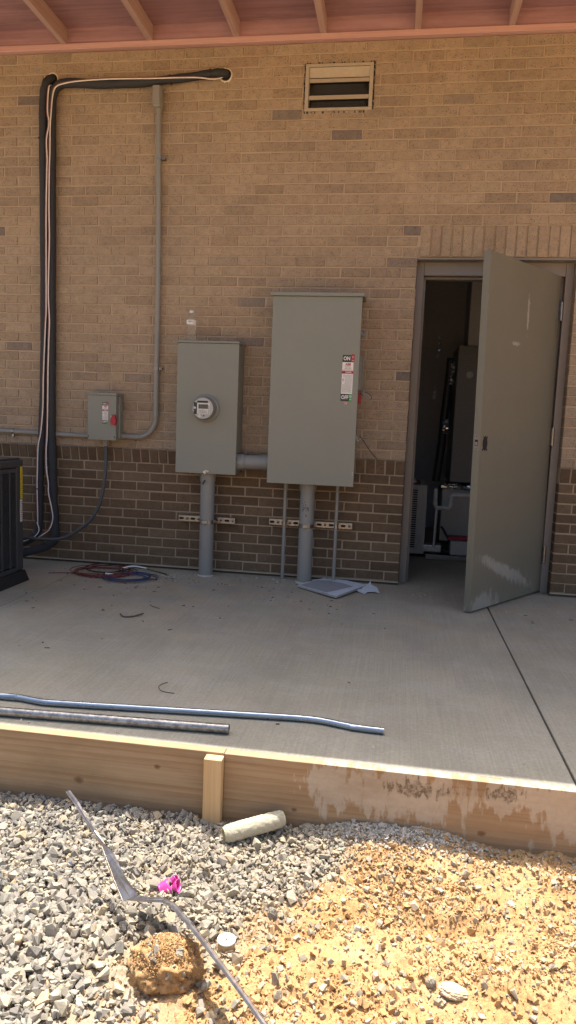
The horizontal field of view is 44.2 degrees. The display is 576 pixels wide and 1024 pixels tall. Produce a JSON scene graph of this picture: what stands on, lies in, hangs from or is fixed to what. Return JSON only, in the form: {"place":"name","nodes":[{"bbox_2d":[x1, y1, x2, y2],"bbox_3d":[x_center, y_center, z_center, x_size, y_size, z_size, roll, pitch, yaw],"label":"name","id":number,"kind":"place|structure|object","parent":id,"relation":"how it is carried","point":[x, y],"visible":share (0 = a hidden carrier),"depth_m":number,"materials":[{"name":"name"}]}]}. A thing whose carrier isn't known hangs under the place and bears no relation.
{"place":"outdoors","nodes":[
{"label":"outdoors","id":0,"kind":"place"},
{"bbox_2d":[3,802,575,1023],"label":"ground","id":1,"kind":"structure","parent":0,"point":[551,1007],"depth_m":1.79,"materials":[{"name":"soil"}]},
{"bbox_2d":[126,932,205,995],"bbox_3d":[-0.293,1.093,1.704,0.205,0.139,0.159,3,7,8],"label":"dirt clod","id":2,"kind":"object","parent":1,"relation":"on","point":[166,963],"visible":1,"depth_m":1.67,"materials":[{"name":"soil"}]},
{"bbox_2d":[217,932,235,952],"bbox_3d":[-0.157,1.100,1.802,0.047,0.038,0.047,3,7,8],"label":"pipe stub","id":3,"kind":"object","parent":1,"relation":"on","point":[226,941],"visible":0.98,"depth_m":1.79,"materials":[{"name":"plastic"}]},
{"bbox_2d":[267,907,277,919],"bbox_3d":[-0.042,1.090,1.921,0.029,0.045,0.025,3,7,8],"label":"stone","id":4,"kind":"object","parent":1,"relation":"on","point":[272,913],"visible":0.92,"depth_m":1.91,"materials":[{"name":"grey stone"}]},
{"bbox_2d":[0,527,575,786],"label":"concrete slab","id":5,"kind":"structure","parent":1,"relation":"on","point":[423,673],"depth_m":3.27,"materials":[{"name":"grey concrete"}]},
{"bbox_2d":[0,456,28,590],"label":"condenser unit","id":6,"kind":"object","parent":5,"relation":"on","point":[13,572],"visible":1,"depth_m":4.52,"materials":[{"name":"grey metal"}]},
{"bbox_2d":[49,564,136,577],"bbox_3d":[-1.355,0.412,5.013,0.581,0.030,0.350,3,7,8],"label":"wire coil","id":7,"kind":"object","parent":5,"relation":"on","point":[98,576],"visible":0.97,"depth_m":4.95,"materials":[{"name":"red plastic"}]},
{"bbox_2d":[105,565,146,573],"bbox_3d":[-1.176,0.410,5.042,0.148,0.029,0.334,7,9,36],"label":"tape scrap","id":8,"kind":"object","parent":7,"relation":"on","point":[130,566],"visible":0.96,"depth_m":5.13,"materials":[{"name":"white plastic"}]},
{"bbox_2d":[0,707,229,733],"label":"metal pipe","id":9,"kind":"object","parent":5,"relation":"on","point":[117,720],"visible":1,"depth_m":2.52,"materials":[{"name":"grey metal"}]},
{"bbox_2d":[84,563,166,574],"bbox_3d":[-1.150,0.413,5.081,0.600,0.029,0.346,3,7,8],"label":"wire coil","id":10,"kind":"object","parent":5,"relation":"on","point":[115,571],"visible":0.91,"depth_m":5.08,"materials":[{"name":"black plastic"}]},
{"bbox_2d":[101,571,158,581],"bbox_3d":[-1.085,0.442,4.861,0.396,0.028,0.315,3,7,8],"label":"wire coil","id":11,"kind":"object","parent":5,"relation":"on","point":[130,580],"visible":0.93,"depth_m":4.79,"materials":[{"name":"blue plastic"}]},
{"bbox_2d":[120,613,143,617],"bbox_3d":[-0.868,0.572,3.938,0.132,0.015,0.050,1,7,-10],"label":"twig","id":12,"kind":"object","parent":5,"relation":"on","point":[131,616],"visible":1,"depth_m":3.92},
{"bbox_2d":[0,693,383,733],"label":"metal conduit","id":13,"kind":"object","parent":5,"relation":"on","point":[203,712],"visible":1,"depth_m":2.64,"materials":[{"name":"metal"}]},
{"bbox_2d":[197,473,216,576],"bbox_3d":[-0.574,0.091,5.032,0.120,0.745,0.143,3,7,8],"label":"riser pipe","id":14,"kind":"object","parent":5,"relation":"on","point":[207,521],"visible":0.85,"depth_m":4.99,"materials":[{"name":"grey plastic"}]},
{"bbox_2d":[7,560,558,773],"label":"mortar crumbs","id":15,"kind":"object","parent":5,"relation":"on","point":[372,746],"visible":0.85,"depth_m":4.94,"materials":[{"name":"grey concrete"}]},
{"bbox_2d":[280,484,286,579],"bbox_3d":[-0.026,0.135,4.996,0.030,0.709,0.058,3,7,8],"label":"riser pipe","id":16,"kind":"object","parent":5,"relation":"on","point":[284,523],"visible":0.86,"depth_m":4.97,"materials":[{"name":"grey plastic"}]},
{"bbox_2d":[0,33,575,596],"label":"brick wall","id":17,"kind":"structure","parent":5,"relation":"on","point":[462,147],"depth_m":4.89,"materials":[{"name":"brick"}]},
{"bbox_2d":[23,75,55,546],"bbox_3d":[-1.907,-1.360,4.866,0.162,3.320,0.767,6,8,29],"label":"refrigerant line","id":18,"kind":"object","parent":17,"relation":"attached to","point":[48,81],"visible":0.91,"depth_m":5.07,"materials":[{"name":"black plastic"}]},
{"bbox_2d":[0,428,87,437],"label":"conduit run","id":19,"kind":"object","parent":17,"relation":"attached to","point":[13,432],"visible":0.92,"depth_m":5.24,"materials":[{"name":"grey plastic"}]},
{"bbox_2d":[48,72,57,86],"bbox_3d":[-1.642,-3.013,4.952,0.094,0.094,0.031,3,7,8],"label":"pipe hole","id":20,"kind":"object","parent":17,"relation":"attached to","point":[54,74],"visible":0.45,"depth_m":4.94,"materials":[{"name":"beige"}]},
{"bbox_2d":[87,392,123,445],"bbox_3d":[-1.306,-0.664,5.082,0.230,0.384,0.170,3,7,8],"label":"switch box","id":21,"kind":"object","parent":17,"relation":"attached to","point":[105,417],"visible":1,"depth_m":5.04,"materials":[{"name":"grey metal"}]},
{"bbox_2d":[23,446,107,540],"bbox_3d":[-1.735,-0.138,5.022,0.857,0.736,0.291,-3,9,-35],"label":"flexible whip","id":22,"kind":"object","parent":21,"relation":"attached to","point":[88,522],"visible":0.89,"depth_m":5.14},
{"bbox_2d":[88,395,117,440],"bbox_3d":[-1.314,-0.666,5.018,0.227,0.313,0.041,3,7,8],"label":"door","id":23,"kind":"structure","parent":21,"relation":"in","point":[102,420],"depth_m":5.03,"materials":[{"name":"grey metal"}]},
{"bbox_2d":[23,68,228,556],"bbox_3d":[-1.300,-1.331,4.993,1.635,3.361,0.598,0,7,-16],"label":"refrigerant line","id":24,"kind":"object","parent":17,"relation":"attached to","point":[57,86],"visible":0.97,"depth_m":5.01,"materials":[{"name":"black plastic"}]},
{"bbox_2d":[121,85,166,439],"bbox_3d":[-1.017,-1.698,4.957,0.302,2.384,0.093,3,7,8],"label":"conduit run","id":25,"kind":"object","parent":17,"relation":"attached to","point":[157,103],"visible":1,"depth_m":4.94,"materials":[{"name":"grey plastic"}]},
{"bbox_2d":[179,515,235,523],"bbox_3d":[-0.583,0.053,5.114,0.416,0.041,0.040,3,7,8],"label":"strut channel","id":26,"kind":"object","parent":17,"relation":"attached to","point":[196,518],"visible":0.82,"depth_m":5.11,"materials":[{"name":"metal"}]},
{"bbox_2d":[175,340,245,484],"bbox_3d":[-0.550,-0.678,4.900,0.437,0.975,0.295,3,7,8],"label":"meter enclosure","id":27,"kind":"object","parent":17,"relation":"attached to","point":[210,380],"visible":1,"depth_m":4.84,"materials":[{"name":"grey metal"}]},
{"bbox_2d":[186,310,195,339],"bbox_3d":[-0.664,-1.277,4.878,0.066,0.208,0.067,3,7,8],"label":"water bottle","id":28,"kind":"object","parent":27,"relation":"on","point":[191,327],"visible":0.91,"depth_m":4.85,"materials":[{"name":"clear plastic"}]},
{"bbox_2d":[236,453,267,470],"bbox_3d":[-0.245,-0.343,4.928,0.233,0.120,0.120,3,7,8],"label":"pipe nipple","id":29,"kind":"object","parent":27,"relation":"attached to","point":[253,462],"visible":0.79,"depth_m":4.88,"materials":[{"name":"grey plastic"}]},
{"bbox_2d":[220,68,232,82],"bbox_3d":[-0.418,-2.934,4.772,0.096,0.099,0.031,3,7,8],"label":"pipe hole","id":30,"kind":"object","parent":17,"relation":"attached to","point":[228,79],"visible":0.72,"depth_m":4.76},
{"bbox_2d":[0,0,575,55],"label":"roof overhang","id":31,"kind":"object","parent":17,"relation":"on","point":[28,27],"visible":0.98,"depth_m":4.61,"materials":[{"name":"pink wood"}]},
{"bbox_2d":[269,518,351,528],"bbox_3d":[0.158,0.083,5.003,0.588,0.041,0.040,3,7,8],"label":"strut channel","id":32,"kind":"object","parent":17,"relation":"attached to","point":[320,524],"visible":0.68,"depth_m":4.99,"materials":[{"name":"metal"}]},
{"bbox_2d":[267,292,365,486],"bbox_3d":[0.194,-0.814,4.786,0.629,1.250,0.262,3,7,8],"label":"switch box","id":33,"kind":"object","parent":17,"relation":"attached to","point":[317,373],"visible":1,"depth_m":4.67,"materials":[{"name":"grey metal"}]},
{"bbox_2d":[267,296,362,486],"bbox_3d":[0.168,-0.790,4.679,0.584,1.227,0.015,3,7,8],"label":"door","id":34,"kind":"structure","parent":33,"relation":"in","point":[315,347],"depth_m":4.67,"materials":[{"name":"grey metal"}]},
{"bbox_2d":[359,390,371,400],"bbox_3d":[0.512,-0.770,4.705,0.088,0.070,0.017,4,7,17],"label":"wire seal","id":35,"kind":"object","parent":33,"relation":"hanging from","point":[364,396],"visible":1,"depth_m":4.70,"materials":[{"name":"metal"}]},
{"bbox_2d":[303,60,375,113],"bbox_3d":[0.340,-2.795,4.705,0.468,0.320,0.100,3,7,8],"label":"wall vent","id":36,"kind":"object","parent":17,"relation":"attached to","point":[338,87],"depth_m":4.68,"materials":[{"name":"metal"}]},
{"bbox_2d":[398,257,575,592],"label":"door frame","id":37,"kind":"object","parent":17,"relation":"attached to","point":[430,269],"visible":0.84,"depth_m":4.82,"materials":[{"name":"grey metal"}]},
{"bbox_2d":[463,250,563,611],"bbox_3d":[1.448,-0.474,4.487,0.946,2.106,0.068,-5,10,-45],"label":"door leaf","id":38,"kind":"object","parent":37,"relation":"attached to","point":[522,307],"visible":1,"depth_m":4.40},
{"bbox_2d":[18,568,569,724],"bbox_3d":[-0.091,0.625,3.800,3.412,0.004,2.384,3,7,8],"label":"floor debris","id":39,"kind":"object","parent":5,"relation":"on","point":[214,617],"visible":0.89,"depth_m":4.34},
{"bbox_2d":[295,484,315,583],"bbox_3d":[0.125,0.149,4.931,0.122,0.709,0.144,3,7,8],"label":"riser pipe","id":40,"kind":"object","parent":5,"relation":"on","point":[306,526],"visible":0.86,"depth_m":4.88,"materials":[{"name":"grey plastic"}]},
{"bbox_2d":[332,486,339,579],"bbox_3d":[0.332,0.156,4.943,0.030,0.709,0.058,3,7,8],"label":"riser pipe","id":41,"kind":"object","parent":5,"relation":"on","point":[336,525],"visible":0.78,"depth_m":4.92,"materials":[{"name":"grey plastic"}]},
{"bbox_2d":[297,578,379,597],"bbox_3d":[0.349,0.496,4.803,0.458,0.043,0.478,-3,9,-39],"label":"drywall scrap","id":42,"kind":"object","parent":5,"relation":"on","point":[335,588],"visible":1,"depth_m":4.76,"materials":[{"name":"paper"}]},
{"bbox_2d":[409,480,427,553],"bbox_3d":[0.840,0.013,6.400,0.765,0.595,0.593,3,7,8],"label":"louvred cabinet","id":43,"kind":"object","parent":5,"relation":"on","point":[418,517],"visible":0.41,"depth_m":6.07,"materials":[{"name":"grey metal"}]},
{"bbox_2d":[423,526,466,561],"bbox_3d":[1.414,0.260,6.148,0.500,0.263,0.370,3,7,8],"label":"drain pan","id":44,"kind":"object","parent":5,"relation":"on","point":[431,552],"visible":0.73,"depth_m":6.07,"materials":[{"name":"metal"}]},
{"bbox_2d":[432,489,469,545],"bbox_3d":[1.462,0.059,6.000,0.486,0.490,0.042,3,7,8],"label":"drain pipe","id":45,"kind":"object","parent":44,"relation":"attached to","point":[450,502],"visible":0.91,"depth_m":6.00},
{"bbox_2d":[447,535,467,555],"bbox_3d":[1.455,0.283,6.058,0.190,0.150,0.160,3,7,8],"label":"grey bin","id":46,"kind":"object","parent":44,"relation":"in","point":[457,544],"visible":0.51,"depth_m":5.99,"materials":[{"name":"grey plastic"}]},
{"bbox_2d":[404,271,574,527],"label":"utility room","id":47,"kind":"object","parent":5,"relation":"on","point":[444,310],"depth_m":7.77,"materials":[{"name":"black"}]},
{"bbox_2d":[436,282,481,540],"bbox_3d":[1.783,-1.135,6.419,0.710,2.760,0.706,3,7,8],"label":"air handler","id":48,"kind":"object","parent":47,"relation":"in","point":[454,520],"visible":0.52,"depth_m":6.25,"materials":[{"name":"metal"}]},
{"bbox_2d":[432,336,454,481],"bbox_3d":[1.351,-0.897,6.246,0.187,1.264,0.097,3,7,8],"label":"insulated pipe","id":49,"kind":"object","parent":48,"relation":"attached to","point":[446,399],"visible":1,"depth_m":6.23,"materials":[{"name":"black plastic"}]},
{"bbox_2d":[0,791,575,1023],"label":"crushed stone","id":50,"kind":"object","parent":1,"relation":"on","point":[63,899],"visible":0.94,"depth_m":1.99,"materials":[{"name":"grey gravel"}]},
{"bbox_2d":[65,791,267,1023],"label":"metal flashing strip","id":51,"kind":"object","parent":50,"relation":"on","point":[126,890],"visible":1,"depth_m":1.84,"materials":[{"name":"metal"}]},
{"bbox_2d":[158,875,180,893],"bbox_3d":[-0.335,1.055,2.002,0.063,0.043,0.058,0,7,-19],"label":"pink rubber scrap","id":52,"kind":"object","parent":50,"relation":"on","point":[164,886],"visible":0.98,"depth_m":2.00,"materials":[{"name":"pink rubber"}]},
{"bbox_2d":[222,810,285,842],"bbox_3d":[-0.108,1.008,2.277,0.208,0.071,0.058,-1,8,-23],"label":"concrete cylinder","id":53,"kind":"object","parent":50,"relation":"on","point":[246,828],"visible":1,"depth_m":2.26,"materials":[{"name":"beige concrete"}]},
{"bbox_2d":[0,724,575,857],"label":"form board","id":54,"kind":"object","parent":1,"relation":"on","point":[214,785],"visible":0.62,"depth_m":2.33,"materials":[{"name":"brown wood"}]},
{"bbox_2d":[273,818,523,865],"bbox_3d":[0.251,1.040,2.245,1.227,0.081,0.127,3,7,8],"label":"cement spill","id":55,"kind":"object","parent":1,"relation":"on","point":[405,832],"visible":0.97,"depth_m":2.25,"materials":[{"name":"grey concrete"}]},
{"bbox_2d":[425,976,436,988],"bbox_3d":[0.343,1.132,1.707,0.028,0.030,0.022,3,7,8],"label":"stone","id":56,"kind":"object","parent":1,"relation":"on","point":[430,982],"visible":1,"depth_m":1.70,"materials":[{"name":"beige stone"}]},
{"bbox_2d":[438,981,468,1000],"bbox_3d":[0.392,1.135,1.682,0.071,0.028,0.050,3,7,8],"label":"stone","id":57,"kind":"object","parent":1,"relation":"on","point":[453,991],"visible":1,"depth_m":1.67,"materials":[{"name":"white stone"}]}
]}

